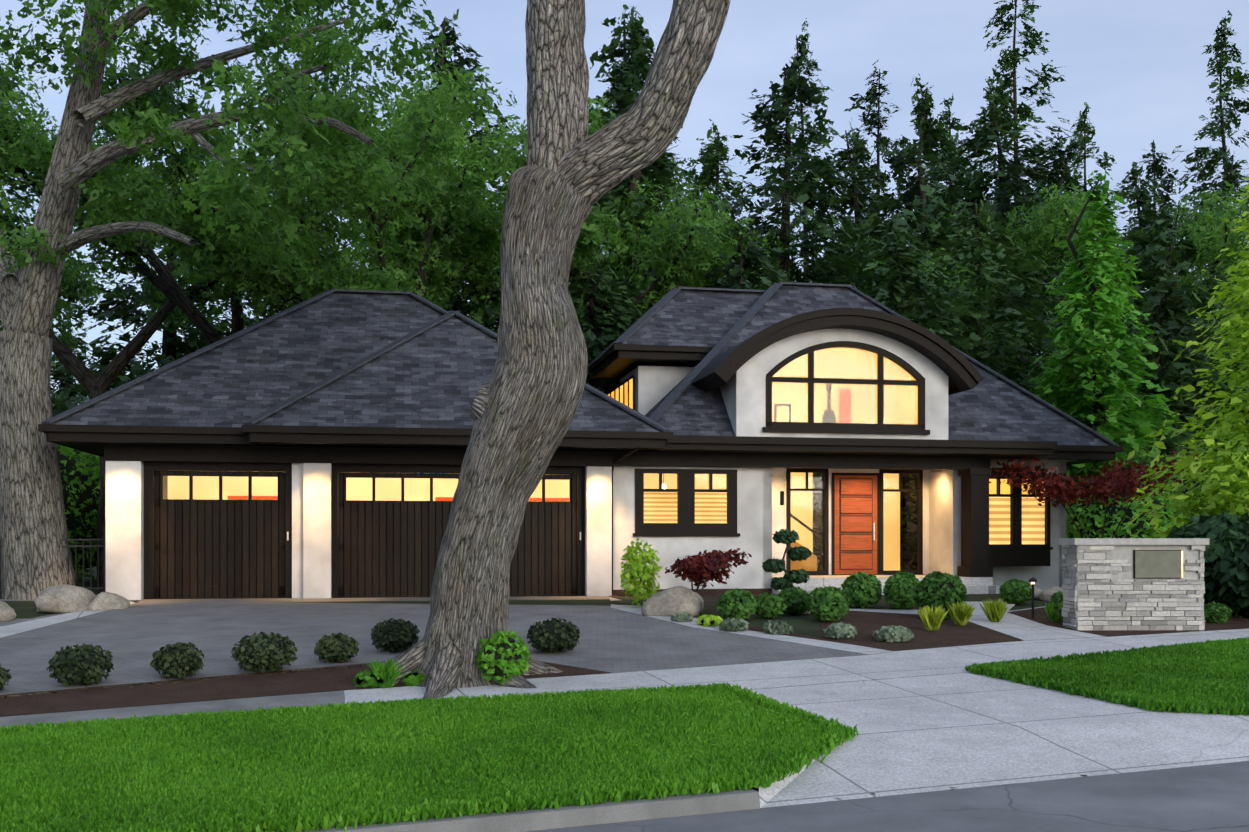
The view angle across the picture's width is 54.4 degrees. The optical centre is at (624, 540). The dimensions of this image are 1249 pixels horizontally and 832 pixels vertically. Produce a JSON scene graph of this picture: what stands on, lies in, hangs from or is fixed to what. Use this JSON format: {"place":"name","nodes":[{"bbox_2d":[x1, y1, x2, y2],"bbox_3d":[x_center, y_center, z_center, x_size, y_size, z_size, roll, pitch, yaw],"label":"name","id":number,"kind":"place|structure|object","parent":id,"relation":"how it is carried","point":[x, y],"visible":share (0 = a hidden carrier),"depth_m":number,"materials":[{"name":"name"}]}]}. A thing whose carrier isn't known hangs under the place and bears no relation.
{"place":"outdoors","nodes":[
{"label":"outdoors","id":0,"kind":"place"},
{"bbox_2d":[0,593,1248,831],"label":"ground surfaces","id":1,"kind":"object","parent":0,"point":[1002,755],"visible":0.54,"depth_m":13.12,"materials":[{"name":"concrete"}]},
{"bbox_2d":[0,663,11,690],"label":"boxwood","id":2,"kind":"object","parent":1,"relation":"on","point":[5,678],"visible":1,"depth_m":13.58,"materials":[{"name":"green plant"}]},
{"bbox_2d":[0,600,16,621],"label":"rock","id":3,"kind":"object","parent":1,"relation":"on","point":[7,612],"visible":0.98,"depth_m":19.94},
{"bbox_2d":[0,534,105,598],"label":"iron fence","id":4,"kind":"object","parent":1,"relation":"on","point":[104,562],"visible":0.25,"depth_m":24.23,"materials":[{"name":"metal"}]},
{"bbox_2d":[34,584,95,612],"bbox_3d":[-9.867,1.007,21.355,0.935,0.477,1.029,0,0,-1],"label":"rock","id":5,"kind":"object","parent":1,"relation":"on","point":[65,598],"visible":0.83,"depth_m":21.06,"materials":[{"name":"stone"}]},
{"bbox_2d":[46,643,113,686],"bbox_3d":[-6.281,1.427,14.027,0.724,0.497,0.748,0,0,-1],"label":"boxwood","id":6,"kind":"object","parent":1,"relation":"on","point":[86,665],"visible":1,"depth_m":13.84,"materials":[{"name":"green plant"}]},
{"bbox_2d":[88,592,129,609],"bbox_3d":[-9.234,1.066,21.662,0.749,0.315,0.587,0,0,-40],"label":"rock","id":7,"kind":"object","parent":1,"relation":"on","point":[105,601],"visible":0.81,"depth_m":21.45,"materials":[{"name":"stone"}]},
{"bbox_2d":[150,641,203,678],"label":"boxwood","id":8,"kind":"object","parent":1,"relation":"on","point":[179,659],"visible":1,"depth_m":14.35,"materials":[{"name":"green plant"}]},
{"bbox_2d":[1,663,370,697],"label":"mulch spill","id":9,"kind":"object","parent":1,"relation":"on","point":[309,669],"visible":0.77,"depth_m":14.22,"materials":[{"name":"soil"}]},
{"bbox_2d":[231,631,296,672],"bbox_3d":[-4.444,1.377,14.949,0.791,0.520,0.815,0,0,-1],"label":"boxwood","id":10,"kind":"object","parent":1,"relation":"on","point":[254,652],"visible":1,"depth_m":14.74,"materials":[{"name":"green plant"}]},
{"bbox_2d":[314,632,359,662],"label":"boxwood","id":11,"kind":"object","parent":1,"relation":"on","point":[339,647],"visible":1,"depth_m":15.53,"materials":[{"name":"green plant"}]},
{"bbox_2d":[353,668,383,687],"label":"shrub","id":12,"kind":"object","parent":1,"relation":"on","point":[365,679],"visible":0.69,"depth_m":13.86,"materials":[{"name":"green plant"}]},
{"bbox_2d":[367,657,402,687],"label":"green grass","id":13,"kind":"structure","parent":1,"relation":"on","point":[388,673],"depth_m":13.82,"materials":[{"name":"green plant"}]},
{"bbox_2d":[371,618,419,652],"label":"boxwood","id":14,"kind":"object","parent":1,"relation":"on","point":[392,635],"visible":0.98,"depth_m":16.40,"materials":[{"name":"green plant"}]},
{"bbox_2d":[402,669,426,685],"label":"shrub","id":15,"kind":"object","parent":1,"relation":"on","point":[414,678],"visible":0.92,"depth_m":13.98,"materials":[{"name":"green plant"}]},
{"bbox_2d":[0,682,842,831],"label":"lawn blades","id":16,"kind":"object","parent":1,"relation":"on","point":[153,771],"visible":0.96,"depth_m":10.31,"materials":[{"name":"green plant"}]},
{"bbox_2d":[0,682,858,831],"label":"lawn edge","id":17,"kind":"object","parent":1,"relation":"on","point":[453,808],"visible":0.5,"depth_m":9.21,"materials":[{"name":"green plant"}]},
{"bbox_2d":[475,630,530,684],"bbox_3d":[-1.413,1.361,14.099,0.649,0.658,0.671,0,0,-1],"label":"shrub","id":18,"kind":"object","parent":1,"relation":"on","point":[501,654],"visible":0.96,"depth_m":13.93,"materials":[{"name":"green plant"}]},
{"bbox_2d":[526,618,579,652],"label":"boxwood","id":19,"kind":"object","parent":1,"relation":"on","point":[552,635],"visible":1,"depth_m":16.33,"materials":[{"name":"green plant"}]},
{"bbox_2d":[619,538,661,606],"bbox_3d":[0.289,0.559,21.892,0.788,1.266,0.799,0,0,-1],"label":"tall shrub","id":20,"kind":"object","parent":1,"relation":"on","point":[639,568],"visible":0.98,"depth_m":21.79,"materials":[{"name":"green plant"}]},
{"bbox_2d":[641,586,703,615],"bbox_3d":[0.826,1.032,20.910,0.993,0.505,1.081,0,0,13],"label":"boulder","id":21,"kind":"object","parent":1,"relation":"on","point":[670,601],"visible":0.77,"depth_m":20.54,"materials":[{"name":"stone"}]},
{"bbox_2d":[671,611,693,621],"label":"shrub","id":22,"kind":"object","parent":1,"relation":"on","point":[684,616],"visible":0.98,"depth_m":19.73,"materials":[{"name":"green plant"}]},
{"bbox_2d":[696,614,722,626],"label":"shrub","id":23,"kind":"object","parent":1,"relation":"on","point":[705,620],"visible":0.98,"depth_m":19.20,"materials":[{"name":"green plant"}]},
{"bbox_2d":[719,618,748,631],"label":"shrub","id":24,"kind":"object","parent":1,"relation":"on","point":[735,624],"visible":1,"depth_m":18.59,"materials":[{"name":"green plant"}]},
{"bbox_2d":[763,620,794,634],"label":"shrub","id":25,"kind":"object","parent":1,"relation":"on","point":[778,627],"visible":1,"depth_m":18.29,"materials":[{"name":"green plant"}]},
{"bbox_2d":[804,590,813,613],"bbox_3d":[3.315,1.056,21.154,0.664,0.421,0.603,0,0,-1],"label":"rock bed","id":26,"kind":"object","parent":1,"relation":"on","point":[807,612],"visible":0.02,"depth_m":20.96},
{"bbox_2d":[805,585,849,621],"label":"shrub","id":27,"kind":"object","parent":1,"relation":"on","point":[831,603],"visible":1,"depth_m":19.78,"materials":[{"name":"green plant"}]},
{"bbox_2d":[823,622,856,638],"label":"shrub","id":28,"kind":"object","parent":1,"relation":"on","point":[840,630],"visible":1,"depth_m":17.85,"materials":[{"name":"green plant"}]},
{"bbox_2d":[873,625,913,641],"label":"shrub","id":29,"kind":"object","parent":1,"relation":"on","point":[893,633],"visible":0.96,"depth_m":17.48,"materials":[{"name":"green plant"}]},
{"bbox_2d":[882,571,920,609],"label":"shrub","id":30,"kind":"object","parent":1,"relation":"on","point":[899,590],"visible":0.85,"depth_m":21.50,"materials":[{"name":"green plant"}]},
{"bbox_2d":[914,571,967,618],"bbox_3d":[5.258,0.915,20.248,0.888,0.838,0.879,0,0,-1],"label":"shrub","id":31,"kind":"object","parent":1,"relation":"on","point":[938,588],"visible":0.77,"depth_m":20.00,"materials":[{"name":"green plant"}]},
{"bbox_2d":[999,579,1031,604],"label":"shrub","id":32,"kind":"object","parent":1,"relation":"on","point":[1013,591],"visible":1,"depth_m":22.38,"materials":[{"name":"green plant"}]},
{"bbox_2d":[1029,577,1036,618],"bbox_3d":[6.814,0.958,20.266,0.150,0.700,0.143,0,0,-1],"label":"path light","id":33,"kind":"object","parent":1,"relation":"on","point":[1032,580],"visible":0.9,"depth_m":20.25,"materials":[{"name":"black metal"}]},
{"bbox_2d":[1039,601,1062,621],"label":"plant","id":34,"kind":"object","parent":1,"relation":"on","point":[1051,612],"depth_m":19.82,"materials":[{"name":"green plant"}]},
{"bbox_2d":[1048,591,1062,607],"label":"shrub","id":35,"kind":"object","parent":1,"relation":"on","point":[1056,597],"visible":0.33,"depth_m":21.67,"materials":[{"name":"green plant"}]},
{"bbox_2d":[965,637,1248,715],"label":"lawn edge","id":36,"kind":"object","parent":1,"relation":"on","point":[1147,705],"visible":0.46,"depth_m":13.37,"materials":[{"name":"green plant"}]},
{"bbox_2d":[972,637,1248,713],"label":"lawn blades","id":37,"kind":"object","parent":1,"relation":"on","point":[1213,672],"visible":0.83,"depth_m":14.55,"materials":[{"name":"green plant"}]},
{"bbox_2d":[1058,538,1208,631],"bbox_3d":[7.982,0.705,19.079,2.091,1.483,0.680,0,0,-1],"label":"stone monument sign","id":38,"kind":"object","parent":1,"relation":"on","point":[1133,584],"visible":0.98,"depth_m":18.80,"materials":[{"name":"stone"}]},
{"bbox_2d":[1123,177,1248,616],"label":"cypress tree","id":39,"kind":"object","parent":1,"relation":"on","point":[1233,492],"visible":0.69,"depth_m":23.05,"materials":[{"name":"green plant"}]},
{"bbox_2d":[1204,601,1232,622],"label":"shrub","id":40,"kind":"object","parent":1,"relation":"on","point":[1214,612],"visible":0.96,"depth_m":19.61,"materials":[{"name":"green plant"}]},
{"bbox_2d":[0,0,1248,403],"label":"sky","id":41,"kind":"structure","parent":0,"point":[1140,67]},
{"bbox_2d":[1,566,1248,817],"bbox_3d":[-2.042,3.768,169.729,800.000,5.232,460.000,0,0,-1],"label":"ground","id":42,"kind":"structure","parent":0,"point":[805,624],"depth_m":22.33,"materials":[{"name":"soil"}]},
{"bbox_2d":[0,187,37,247],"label":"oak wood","id":43,"kind":"object","parent":42,"relation":"on","point":[7,222],"visible":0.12,"depth_m":35.63,"materials":[{"name":"green plant"}]},
{"bbox_2d":[67,529,73,551],"bbox_3d":[-14.025,0.035,27.040,3.296,2.338,3.259,0,0,-1],"label":"understory","id":44,"kind":"object","parent":42,"relation":"on","point":[69,533],"depth_m":27.66,"materials":[{"name":"green plant"}]},
{"bbox_2d":[50,320,96,451],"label":"tree","id":45,"kind":"object","parent":42,"relation":"on","point":[66,385],"visible":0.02,"depth_m":74.07,"materials":[{"name":"green plant"}]},
{"bbox_2d":[57,444,100,569],"bbox_3d":[-16.267,-0.952,32.550,5.640,4.259,5.593,0,0,-1],"label":"hedge","id":46,"kind":"object","parent":42,"relation":"on","point":[81,492],"visible":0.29,"depth_m":31.96,"materials":[{"name":"green plant"}]},
{"bbox_2d":[65,449,100,580],"bbox_3d":[-15.571,-0.782,34.536,5.251,3.927,5.259,0,0,-1],"label":"understory","id":47,"kind":"object","parent":42,"relation":"on","point":[79,549],"visible":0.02,"depth_m":33.41,"materials":[{"name":"green plant"}]},
{"bbox_2d":[50,42,285,459],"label":"tree","id":48,"kind":"object","parent":42,"relation":"on","point":[174,346],"visible":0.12,"depth_m":44.38,"materials":[{"name":"green plant"}]},
{"bbox_2d":[0,159,352,586],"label":"oak wood","id":49,"kind":"object","parent":42,"relation":"on","point":[92,384],"visible":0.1,"depth_m":33.20,"materials":[{"name":"green plant"}]},
{"bbox_2d":[0,25,401,343],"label":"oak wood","id":50,"kind":"object","parent":42,"relation":"on","point":[165,283],"visible":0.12,"depth_m":28.71,"materials":[{"name":"green plant"}]},
{"bbox_2d":[0,0,516,599],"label":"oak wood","id":51,"kind":"object","parent":42,"relation":"on","point":[32,534],"visible":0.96,"depth_m":22.79,"materials":[{"name":"green plant"}]},
{"bbox_2d":[106,79,627,333],"bbox_3d":[-5.883,-5.810,33.205,12.988,13.928,13.488,0,0,-1],"label":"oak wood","id":52,"kind":"object","parent":42,"relation":"on","point":[273,281],"visible":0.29,"depth_m":29.47,"materials":[{"name":"green plant"}]},
{"bbox_2d":[323,62,526,310],"bbox_3d":[-5.534,-6.645,37.797,7.006,15.733,12.054,0,0,-1],"label":"tree","id":53,"kind":"object","parent":42,"relation":"on","point":[476,250],"visible":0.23,"depth_m":35.35,"materials":[{"name":"green plant"}]},
{"bbox_2d":[342,9,581,331],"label":"conifer tree","id":54,"kind":"object","parent":42,"relation":"on","point":[462,307],"visible":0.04,"depth_m":43.25,"materials":[{"name":"green plant"}]},
{"bbox_2d":[241,174,771,357],"bbox_3d":[-3.391,-5.060,37.108,14.871,12.414,15.563,0,0,-12],"label":"tree","id":55,"kind":"object","parent":42,"relation":"on","point":[672,248],"visible":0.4,"depth_m":35.05,"materials":[{"name":"green plant"}]},
{"bbox_2d":[353,0,730,698],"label":"tree trunk","id":56,"kind":"object","parent":42,"relation":"on","point":[529,394],"visible":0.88,"depth_m":14.17,"materials":[{"name":"grey plant"}]},
{"bbox_2d":[38,282,1122,599],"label":"house","id":57,"kind":"structure","parent":42,"relation":"on","point":[314,446],"depth_m":25.54,"materials":[{"name":"paint"}]},
{"bbox_2d":[568,247,648,401],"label":"conifer tree","id":58,"kind":"object","parent":42,"relation":"on","point":[612,305],"visible":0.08,"depth_m":33.47,"materials":[{"name":"green plant"}]},
{"bbox_2d":[499,4,732,388],"bbox_3d":[0.024,-8.275,39.634,10.815,18.847,10.018,0,0,-1],"label":"conifer tree","id":59,"kind":"object","parent":42,"relation":"on","point":[624,79],"visible":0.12,"depth_m":39.40,"materials":[{"name":"green plant"}]},
{"bbox_2d":[598,6,699,259],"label":"conifer tree","id":60,"kind":"object","parent":42,"relation":"on","point":[692,161],"depth_m":76.53,"materials":[{"name":"green plant"}]},
{"bbox_2d":[609,156,706,245],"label":"conifer tree","id":61,"kind":"object","parent":42,"relation":"on","point":[663,196],"depth_m":63.17,"materials":[{"name":"green plant"}]},
{"bbox_2d":[665,548,751,595],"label":"maple","id":62,"kind":"object","parent":42,"relation":"on","point":[698,570],"visible":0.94,"depth_m":21.16,"materials":[{"name":"red plant"}]},
{"bbox_2d":[684,143,732,231],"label":"conifer tree","id":63,"kind":"object","parent":42,"relation":"on","point":[703,161],"depth_m":89.58,"materials":[{"name":"green plant"}]},
{"bbox_2d":[672,118,766,245],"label":"conifer tree","id":64,"kind":"object","parent":42,"relation":"on","point":[709,173],"visible":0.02,"depth_m":51.69,"materials":[{"name":"green plant"}]},
{"bbox_2d":[716,588,757,618],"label":"shrub","id":65,"kind":"object","parent":42,"relation":"on","point":[738,603],"visible":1,"depth_m":20.00,"materials":[{"name":"green plant"}]},
{"bbox_2d":[716,229,793,281],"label":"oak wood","id":66,"kind":"object","parent":42,"relation":"on","point":[779,243],"depth_m":42.90,"materials":[{"name":"green plant"}]},
{"bbox_2d":[749,258,785,289],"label":"tree","id":67,"kind":"object","parent":42,"relation":"on","point":[760,277],"depth_m":42.10,"materials":[{"name":"green plant"}]},
{"bbox_2d":[755,592,786,618],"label":"shrub","id":68,"kind":"object","parent":42,"relation":"on","point":[772,606],"visible":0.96,"depth_m":20.27,"materials":[{"name":"green plant"}]},
{"bbox_2d":[761,529,811,590],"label":"cloud pine","id":69,"kind":"object","parent":42,"relation":"on","point":[788,579],"visible":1,"depth_m":22.64,"materials":[{"name":"green plant"}]},
{"bbox_2d":[778,586,810,613],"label":"shrub","id":70,"kind":"object","parent":42,"relation":"on","point":[794,599],"visible":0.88,"depth_m":20.72,"materials":[{"name":"green plant"}]},
{"bbox_2d":[709,53,888,306],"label":"conifer tree","id":71,"kind":"object","parent":42,"relation":"on","point":[787,187],"visible":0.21,"depth_m":43.31,"materials":[{"name":"green plant"}]},
{"bbox_2d":[756,17,854,281],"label":"conifer tree","id":72,"kind":"object","parent":42,"relation":"on","point":[804,58],"visible":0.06,"depth_m":85.84,"materials":[{"name":"green plant"}]},
{"bbox_2d":[704,221,916,570],"bbox_3d":[3.775,-3.372,35.297,10.611,11.630,9.904,0,0,-1],"label":"conifer tree","id":73,"kind":"object","parent":42,"relation":"on","point":[740,276],"visible":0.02,"depth_m":34.59,"materials":[{"name":"green plant"}]},
{"bbox_2d":[794,118,918,288],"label":"conifer tree","id":74,"kind":"object","parent":42,"relation":"on","point":[858,152],"visible":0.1,"depth_m":55.68,"materials":[{"name":"green plant"}]},
{"bbox_2d":[841,572,881,608],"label":"shrub","id":75,"kind":"object","parent":42,"relation":"on","point":[861,589],"visible":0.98,"depth_m":21.75,"materials":[{"name":"green plant"}]},
{"bbox_2d":[829,60,912,250],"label":"conifer tree","id":76,"kind":"object","parent":42,"relation":"on","point":[873,95],"visible":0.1,"depth_m":81.78,"materials":[{"name":"green plant"}]},
{"bbox_2d":[813,211,1035,569],"bbox_3d":[8.181,-3.696,36.061,10.204,12.291,10.221,0,0,-1],"label":"conifer tree","id":77,"kind":"object","parent":42,"relation":"on","point":[894,289],"visible":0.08,"depth_m":35.07,"materials":[{"name":"green plant"}]},
{"bbox_2d":[822,73,1059,393],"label":"conifer tree","id":78,"kind":"object","parent":42,"relation":"on","point":[913,195],"visible":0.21,"depth_m":45.69,"materials":[{"name":"green plant"}]},
{"bbox_2d":[911,96,974,253],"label":"conifer tree","id":79,"kind":"object","parent":42,"relation":"on","point":[946,115],"visible":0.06,"depth_m":77.91,"materials":[{"name":"green plant"}]},
{"bbox_2d":[906,131,1037,336],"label":"conifer tree","id":80,"kind":"object","parent":42,"relation":"on","point":[956,136],"depth_m":63.74,"materials":[{"name":"green plant"}]},
{"bbox_2d":[900,192,1083,561],"bbox_3d":[10.853,-4.391,37.917,12.420,13.070,10.470,0,0,-1],"label":"conifer tree","id":81,"kind":"object","parent":42,"relation":"on","point":[1016,371],"visible":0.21,"depth_m":37.43,"materials":[{"name":"green plant"}]},
{"bbox_2d":[947,0,1074,354],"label":"conifer tree","id":82,"kind":"object","parent":42,"relation":"on","point":[1013,55],"visible":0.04,"depth_m":73.87,"materials":[{"name":"green plant"}]},
{"bbox_2d":[916,67,1146,405],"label":"conifer tree","id":83,"kind":"object","parent":42,"relation":"on","point":[1004,188],"visible":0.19,"depth_m":49.29,"materials":[{"name":"green plant"}]},
{"bbox_2d":[1029,586,1043,599],"bbox_3d":[7.883,0.998,23.965,0.830,0.306,0.763,0,0,-1],"label":"rock","id":84,"kind":"object","parent":42,"relation":"on","point":[1037,590],"visible":0.12,"depth_m":23.73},
{"bbox_2d":[843,180,1248,368],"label":"trees","id":85,"kind":"object","parent":42,"relation":"on","point":[1207,228],"visible":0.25,"depth_m":41.28,"materials":[{"name":"green plant"}]},
{"bbox_2d":[1039,586,1062,600],"bbox_3d":[8.233,1.006,23.176,0.635,0.289,0.665,0,0,-1],"label":"rock","id":86,"kind":"object","parent":42,"relation":"on","point":[1044,595],"visible":0.5,"depth_m":23.03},
{"bbox_2d":[1042,102,1127,354],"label":"conifer tree","id":87,"kind":"object","parent":42,"relation":"on","point":[1081,125],"visible":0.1,"depth_m":87.04,"materials":[{"name":"green plant"}]},
{"bbox_2d":[989,450,1206,537],"bbox_3d":[10.370,-0.392,26.893,4.599,3.073,2.741,0,0,19],"label":"maple tree","id":88,"kind":"object","parent":42,"relation":"on","point":[1055,485],"visible":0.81,"depth_m":26.46,"materials":[{"name":"red plant"}]},
{"bbox_2d":[1005,131,1197,443],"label":"conifer tree","id":89,"kind":"object","parent":42,"relation":"on","point":[1054,173],"visible":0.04,"depth_m":54.05,"materials":[{"name":"green plant"}]},
{"bbox_2d":[1028,170,1181,504],"bbox_3d":[13.282,-4.250,33.851,5.358,12.185,5.271,0,0,-1],"label":"cedar tree","id":90,"kind":"object","parent":42,"relation":"on","point":[1103,405],"visible":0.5,"depth_m":33.40,"materials":[{"name":"green plant"}]},
{"bbox_2d":[1066,481,1192,537],"bbox_3d":[12.241,-0.162,29.905,3.672,2.719,3.672,0,0,-1],"label":"shrub","id":91,"kind":"object","parent":42,"relation":"on","point":[1090,517],"visible":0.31,"depth_m":28.80,"materials":[{"name":"green plant"}]},
{"bbox_2d":[1073,450,1195,506],"bbox_3d":[13.990,-0.667,32.873,5.368,3.749,5.266,0,0,-1],"label":"shrub","id":92,"kind":"object","parent":42,"relation":"on","point":[1146,463],"visible":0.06,"depth_m":32.29,"materials":[{"name":"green plant"}]},
{"bbox_2d":[1054,202,1248,462],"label":"conifer tree","id":93,"kind":"object","parent":42,"relation":"on","point":[1160,297],"visible":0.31,"depth_m":37.07,"materials":[{"name":"green plant"}]},
{"bbox_2d":[1106,140,1214,337],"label":"conifer tree","id":94,"kind":"object","parent":42,"relation":"on","point":[1155,168],"visible":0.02,"depth_m":83.35,"materials":[{"name":"green plant"}]},
{"bbox_2d":[1096,162,1228,455],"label":"conifer tree","id":95,"kind":"object","parent":42,"relation":"on","point":[1143,200],"visible":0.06,"depth_m":57.78,"materials":[{"name":"green plant"}]},
{"bbox_2d":[1144,450,1242,515],"bbox_3d":[14.994,-0.557,30.976,4.856,3.471,4.852,0,0,-1],"label":"understory","id":96,"kind":"object","parent":42,"relation":"on","point":[1195,486],"depth_m":29.92,"materials":[{"name":"green plant"}]},
{"bbox_2d":[1161,149,1248,439],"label":"conifer tree","id":97,"kind":"object","parent":42,"relation":"on","point":[1231,167],"visible":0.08,"depth_m":62.07,"materials":[{"name":"green plant"}]},
{"bbox_2d":[1163,10,1248,406],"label":"conifer tree","id":98,"kind":"object","parent":42,"relation":"on","point":[1238,80],"visible":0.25,"depth_m":79.26,"materials":[{"name":"green plant"}]},
{"bbox_2d":[1167,510,1248,603],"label":"shrub","id":99,"kind":"object","parent":42,"relation":"on","point":[1222,531],"visible":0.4,"depth_m":20.81,"materials":[{"name":"green plant"}]},
{"bbox_2d":[1186,281,1248,457],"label":"conifer tree","id":100,"kind":"object","parent":42,"relation":"on","point":[1225,383],"depth_m":50.99,"materials":[{"name":"green plant"}]},
{"bbox_2d":[1205,535,1248,617],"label":"shrub","id":101,"kind":"object","parent":42,"relation":"on","point":[1232,583],"visible":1,"depth_m":20.18,"materials":[{"name":"green plant"}]},
{"bbox_2d":[917,605,948,630],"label":"gold grass","id":102,"kind":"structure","parent":0,"point":[931,619],"depth_m":18.68,"materials":[{"name":"green plant"}]},
{"bbox_2d":[947,601,974,625],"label":"gold grass","id":103,"kind":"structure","parent":0,"point":[961,614],"depth_m":19.29,"materials":[{"name":"green plant"}]},
{"bbox_2d":[978,598,1008,621],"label":"gold grass","id":104,"kind":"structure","parent":0,"point":[994,611],"depth_m":19.73,"materials":[{"name":"green plant"}]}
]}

